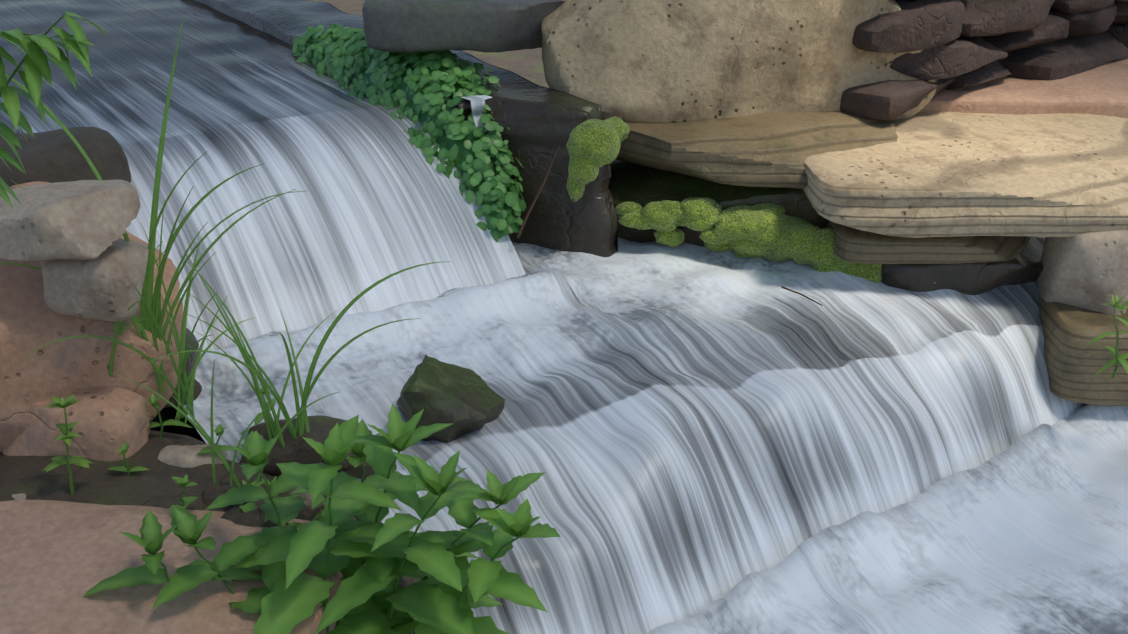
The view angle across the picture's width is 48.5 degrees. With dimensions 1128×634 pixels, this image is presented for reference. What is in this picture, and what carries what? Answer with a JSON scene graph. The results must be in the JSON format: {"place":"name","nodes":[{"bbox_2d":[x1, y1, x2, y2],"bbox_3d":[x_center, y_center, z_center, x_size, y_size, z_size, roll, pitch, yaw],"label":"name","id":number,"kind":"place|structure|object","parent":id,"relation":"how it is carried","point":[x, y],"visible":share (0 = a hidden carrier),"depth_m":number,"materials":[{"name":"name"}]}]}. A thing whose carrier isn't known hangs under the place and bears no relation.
{"place":"outdoors","nodes":[
{"label":"outdoors","id":0,"kind":"place"},
{"bbox_2d":[0,11,107,209],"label":"branch leaves","id":1,"kind":"object","parent":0,"point":[36,59],"visible":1,"depth_m":1.73,"materials":[{"name":"green plant"}]},
{"bbox_2d":[0,430,418,633],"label":"bank soil","id":2,"kind":"structure","parent":0,"point":[101,483],"depth_m":2.20,"materials":[{"name":"brown soil"}]},
{"bbox_2d":[12,493,25,499],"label":"pebble","id":3,"kind":"object","parent":2,"relation":"on","point":[21,496],"visible":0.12,"depth_m":2.13,"materials":[{"name":"grey stone"}]},
{"bbox_2d":[3,386,150,460],"bbox_3d":[-0.902,0.214,2.317,0.265,0.171,0.149,2,24,5],"label":"rock","id":4,"kind":"object","parent":2,"relation":"on","point":[110,420],"visible":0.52,"depth_m":2.25,"materials":[{"name":"brown stone"}]},
{"bbox_2d":[0,181,182,452],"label":"red boulder","id":5,"kind":"object","parent":2,"relation":"on","point":[30,320],"visible":0.35,"depth_m":2.25,"materials":[{"name":"brown stone"}]},
{"bbox_2d":[41,239,148,321],"bbox_3d":[-0.816,-0.076,2.217,0.171,0.128,0.192,4,24,8],"label":"rock","id":6,"kind":"object","parent":5,"relation":"on","point":[100,287],"visible":0.75,"depth_m":2.14,"materials":[{"name":"grey stone"}]},
{"bbox_2d":[0,180,140,260],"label":"rock","id":7,"kind":"object","parent":6,"relation":"on","point":[84,220],"visible":0.98,"depth_m":2.09,"materials":[{"name":"grey stone"}]},
{"bbox_2d":[185,328,198,376],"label":"dark rock","id":8,"kind":"object","parent":5,"relation":"on","point":[190,363],"visible":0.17,"depth_m":2.52,"materials":[{"name":"grey stone"}]},
{"bbox_2d":[0,500,342,633],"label":"flat stone","id":9,"kind":"object","parent":2,"relation":"on","point":[59,560],"visible":0.44,"depth_m":1.91,"materials":[{"name":"brown stone"}]},
{"bbox_2d":[157,443,226,467],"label":"stone","id":10,"kind":"object","parent":2,"relation":"on","point":[184,456],"visible":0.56,"depth_m":2.27,"materials":[{"name":"beige stone"}]},
{"bbox_2d":[201,483,238,509],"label":"stone","id":11,"kind":"object","parent":2,"relation":"on","point":[211,494],"visible":0.27,"depth_m":2.18,"materials":[{"name":"stone"}]},
{"bbox_2d":[0,16,450,486],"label":"grass","id":12,"kind":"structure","parent":2,"relation":"on","point":[152,315],"depth_m":2.27,"materials":[{"name":"green plant"}]},
{"bbox_2d":[108,386,351,527],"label":"weed plants","id":13,"kind":"object","parent":2,"relation":"on","point":[153,400],"visible":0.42,"depth_m":2.20,"materials":[{"name":"green plant"}]},
{"bbox_2d":[221,501,277,526],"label":"stone","id":14,"kind":"object","parent":2,"relation":"on","point":[236,514],"visible":0.23,"depth_m":2.10,"materials":[{"name":"stone"}]},
{"bbox_2d":[239,415,356,475],"bbox_3d":[-0.494,0.239,2.357,0.222,0.093,0.136,3,24,6],"label":"dark rock","id":15,"kind":"object","parent":2,"relation":"on","point":[300,449],"visible":0.38,"depth_m":2.31,"materials":[{"name":"dark rock"}]},
{"bbox_2d":[288,486,333,509],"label":"stone","id":16,"kind":"object","parent":2,"relation":"on","point":[308,501],"visible":0.1,"depth_m":2.21,"materials":[{"name":"grey stone"}]},
{"bbox_2d":[83,403,560,633],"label":"herb plants","id":17,"kind":"object","parent":2,"relation":"on","point":[371,558],"visible":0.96,"depth_m":1.85,"materials":[{"name":"green plant"}]},
{"bbox_2d":[343,455,375,479],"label":"stone","id":18,"kind":"object","parent":2,"relation":"on","point":[353,471],"visible":0.17,"depth_m":2.33,"materials":[{"name":"stone"}]},
{"bbox_2d":[41,293,1127,495],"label":"sapling plants","id":19,"kind":"object","parent":2,"relation":"on","point":[67,436],"visible":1,"depth_m":2.13,"materials":[{"name":"green plant"}]},
{"bbox_2d":[150,0,617,442],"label":"bedrock","id":20,"kind":"structure","parent":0,"point":[541,123],"depth_m":3.24,"materials":[{"name":"black stone"}]},
{"bbox_2d":[0,127,130,186],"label":"dark rock","id":21,"kind":"object","parent":20,"relation":"on","point":[53,156],"visible":0.29,"depth_m":2.77,"materials":[{"name":"dark rock"}]},
{"bbox_2d":[0,0,525,352],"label":"stream water","id":22,"kind":"structure","parent":20,"relation":"on","point":[379,197],"depth_m":3.11,"materials":[{"name":"liquid"}]},
{"bbox_2d":[292,23,525,241],"bbox_3d":[-0.424,-0.589,3.595,0.399,0.391,1.294,-15,28,-30],"label":"ivy","id":23,"kind":"object","parent":20,"relation":"on","point":[421,87],"visible":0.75,"depth_m":3.30,"materials":[{"name":"green plant"}]},
{"bbox_2d":[362,0,564,52],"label":"rock","id":24,"kind":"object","parent":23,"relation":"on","point":[412,26],"depth_m":3.32,"materials":[{"name":"grey stone"}]},
{"bbox_2d":[451,93,491,131],"bbox_3d":[-0.265,-0.211,3.478,0.065,0.842,0.503,-15,28,-30],"label":"water trickle","id":25,"kind":"object","parent":20,"relation":"on","point":[477,103],"visible":0.1,"depth_m":3.23,"materials":[{"name":"liquid"}]},
{"bbox_2d":[566,116,629,201],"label":"ledge moss cushions","id":26,"kind":"object","parent":20,"relation":"on","point":[593,146],"visible":1,"depth_m":3.08,"materials":[{"name":"green plant"}]},
{"bbox_2d":[309,0,548,87],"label":"ground","id":27,"kind":"structure","parent":0,"point":[527,64],"depth_m":7.99,"materials":[{"name":"soil"}]},
{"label":"low wall block","id":28,"kind":"object","parent":27,"relation":"on","visible":0},
{"bbox_2d":[881,237,1042,294],"bbox_3d":[1.038,-0.142,3.339,0.513,0.238,0.453,1,24,1],"label":"rock","id":29,"kind":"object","parent":28,"relation":"on","point":[1024,265],"depth_m":3.13,"materials":[{"name":"grey stone"}]},
{"bbox_2d":[827,220,1030,263],"bbox_3d":[0.961,-0.257,3.290,0.567,0.078,0.501,0,24,1],"label":"rock ledge","id":30,"kind":"object","parent":29,"relation":"on","point":[853,245],"visible":0.27,"depth_m":3.07,"materials":[{"name":"beige stone"}]},
{"bbox_2d":[803,111,1127,237],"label":"slab","id":31,"kind":"structure","parent":30,"relation":"on","point":[939,174],"depth_m":3.04,"materials":[{"name":"beige stone"}]},
{"bbox_2d":[920,58,1127,118],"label":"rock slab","id":32,"kind":"structure","parent":31,"relation":"on","point":[1101,89],"depth_m":3.54,"materials":[{"name":"brown stone"}]},
{"bbox_2d":[944,59,1010,89],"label":"wall stone","id":33,"kind":"object","parent":32,"relation":"on","point":[992,71],"visible":0.31,"depth_m":3.59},
{"bbox_2d":[979,14,1068,51],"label":"wall stone","id":34,"kind":"object","parent":33,"relation":"on","point":[1051,28],"visible":0.31,"depth_m":3.65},
{"bbox_2d":[998,32,1127,80],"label":"wall stone","id":35,"kind":"object","parent":32,"relation":"on","point":[1068,56],"visible":0.56,"depth_m":3.77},
{"bbox_2d":[1049,3,1116,36],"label":"wall stone","id":36,"kind":"object","parent":35,"relation":"on","point":[1082,24],"visible":0.31,"depth_m":3.83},
{"bbox_2d":[1051,0,1114,12],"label":"wall stone","id":37,"kind":"object","parent":36,"relation":"on","point":[1073,6],"visible":0.6,"depth_m":3.75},
{"bbox_2d":[1105,24,1127,47],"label":"wall stone","id":38,"kind":"object","parent":35,"relation":"on","point":[1118,32],"visible":0.1,"depth_m":4.00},
{"bbox_2d":[1112,0,1127,23],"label":"wall stone","id":39,"kind":"object","parent":38,"relation":"on","point":[1121,16],"visible":0.04,"depth_m":3.95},
{"bbox_2d":[184,237,1127,633],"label":"stream water","id":40,"kind":"structure","parent":0,"point":[704,439],"depth_m":2.66,"materials":[{"name":"water"}]},
{"bbox_2d":[163,379,201,407],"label":"rock","id":41,"kind":"object","parent":40,"relation":"on","point":[197,389],"visible":0.21,"depth_m":2.48,"materials":[{"name":"stone"}]},
{"bbox_2d":[397,355,504,442],"bbox_3d":[-0.226,0.159,2.505,0.216,0.179,0.178,-1,24,-3],"label":"pool rock","id":42,"kind":"object","parent":40,"relation":"on","point":[465,401],"visible":0.9,"depth_m":2.46,"materials":[{"name":"green stone"}]},
{"bbox_2d":[517,146,822,305],"bbox_3d":[0.257,-0.227,3.010,0.760,0.300,0.091,8,25,17],"label":"twig","id":43,"kind":"object","parent":40,"relation":"on","point":[528,212],"visible":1,"depth_m":3.09,"materials":[{"name":"brown plant"}]},
{"bbox_2d":[610,160,828,249],"bbox_3d":[0.382,-0.306,3.467,0.881,0.330,0.490,1,24,3],"label":"rock","id":44,"kind":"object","parent":40,"relation":"in","point":[643,186],"depth_m":3.28,"materials":[{"name":"black stone"}]},
{"bbox_2d":[615,197,812,262],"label":"moss","id":45,"kind":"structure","parent":44,"relation":"on","point":[701,208],"depth_m":3.20,"materials":[{"name":"green plant"}]},
{"bbox_2d":[615,111,897,188],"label":"ledge slab","id":46,"kind":"structure","parent":44,"relation":"on","point":[775,149],"depth_m":3.20,"materials":[{"name":"beige stone"}]},
{"bbox_2d":[541,0,936,122],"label":"boulder","id":47,"kind":"object","parent":46,"relation":"on","point":[660,61],"visible":0.67,"depth_m":3.27,"materials":[{"name":"beige stone"}]},
{"bbox_2d":[840,77,954,120],"bbox_3d":[0.907,-0.640,3.488,0.442,0.093,0.349,-15,28,-30],"label":"wall stone","id":48,"kind":"object","parent":46,"relation":"on","point":[888,100],"visible":0.56,"depth_m":3.31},
{"bbox_2d":[890,36,1007,79],"bbox_3d":[1.011,-0.761,3.543,0.474,0.108,0.369,-15,28,-30],"label":"wall stone","id":49,"kind":"object","parent":48,"relation":"on","point":[960,55],"visible":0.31,"depth_m":3.37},
{"bbox_2d":[852,0,964,52],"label":"wall stone","id":50,"kind":"object","parent":49,"relation":"on","point":[911,25],"visible":0.54,"depth_m":3.28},
{"bbox_2d":[960,0,1054,36],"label":"wall stone","id":51,"kind":"object","parent":49,"relation":"on","point":[989,17],"visible":0.54,"depth_m":3.46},
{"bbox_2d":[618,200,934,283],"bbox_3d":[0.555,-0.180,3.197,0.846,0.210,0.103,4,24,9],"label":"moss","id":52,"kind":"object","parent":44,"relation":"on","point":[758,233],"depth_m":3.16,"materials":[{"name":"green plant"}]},
{"bbox_2d":[1039,296,1127,405],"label":"bank rock","id":53,"kind":"object","parent":40,"relation":"in","point":[1075,363],"visible":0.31,"depth_m":3.02,"materials":[{"name":"beige stone"}]},
{"bbox_2d":[1036,230,1127,314],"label":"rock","id":54,"kind":"object","parent":53,"relation":"on","point":[1087,270],"visible":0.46,"depth_m":3.04,"materials":[{"name":"grey stone"}]}
]}

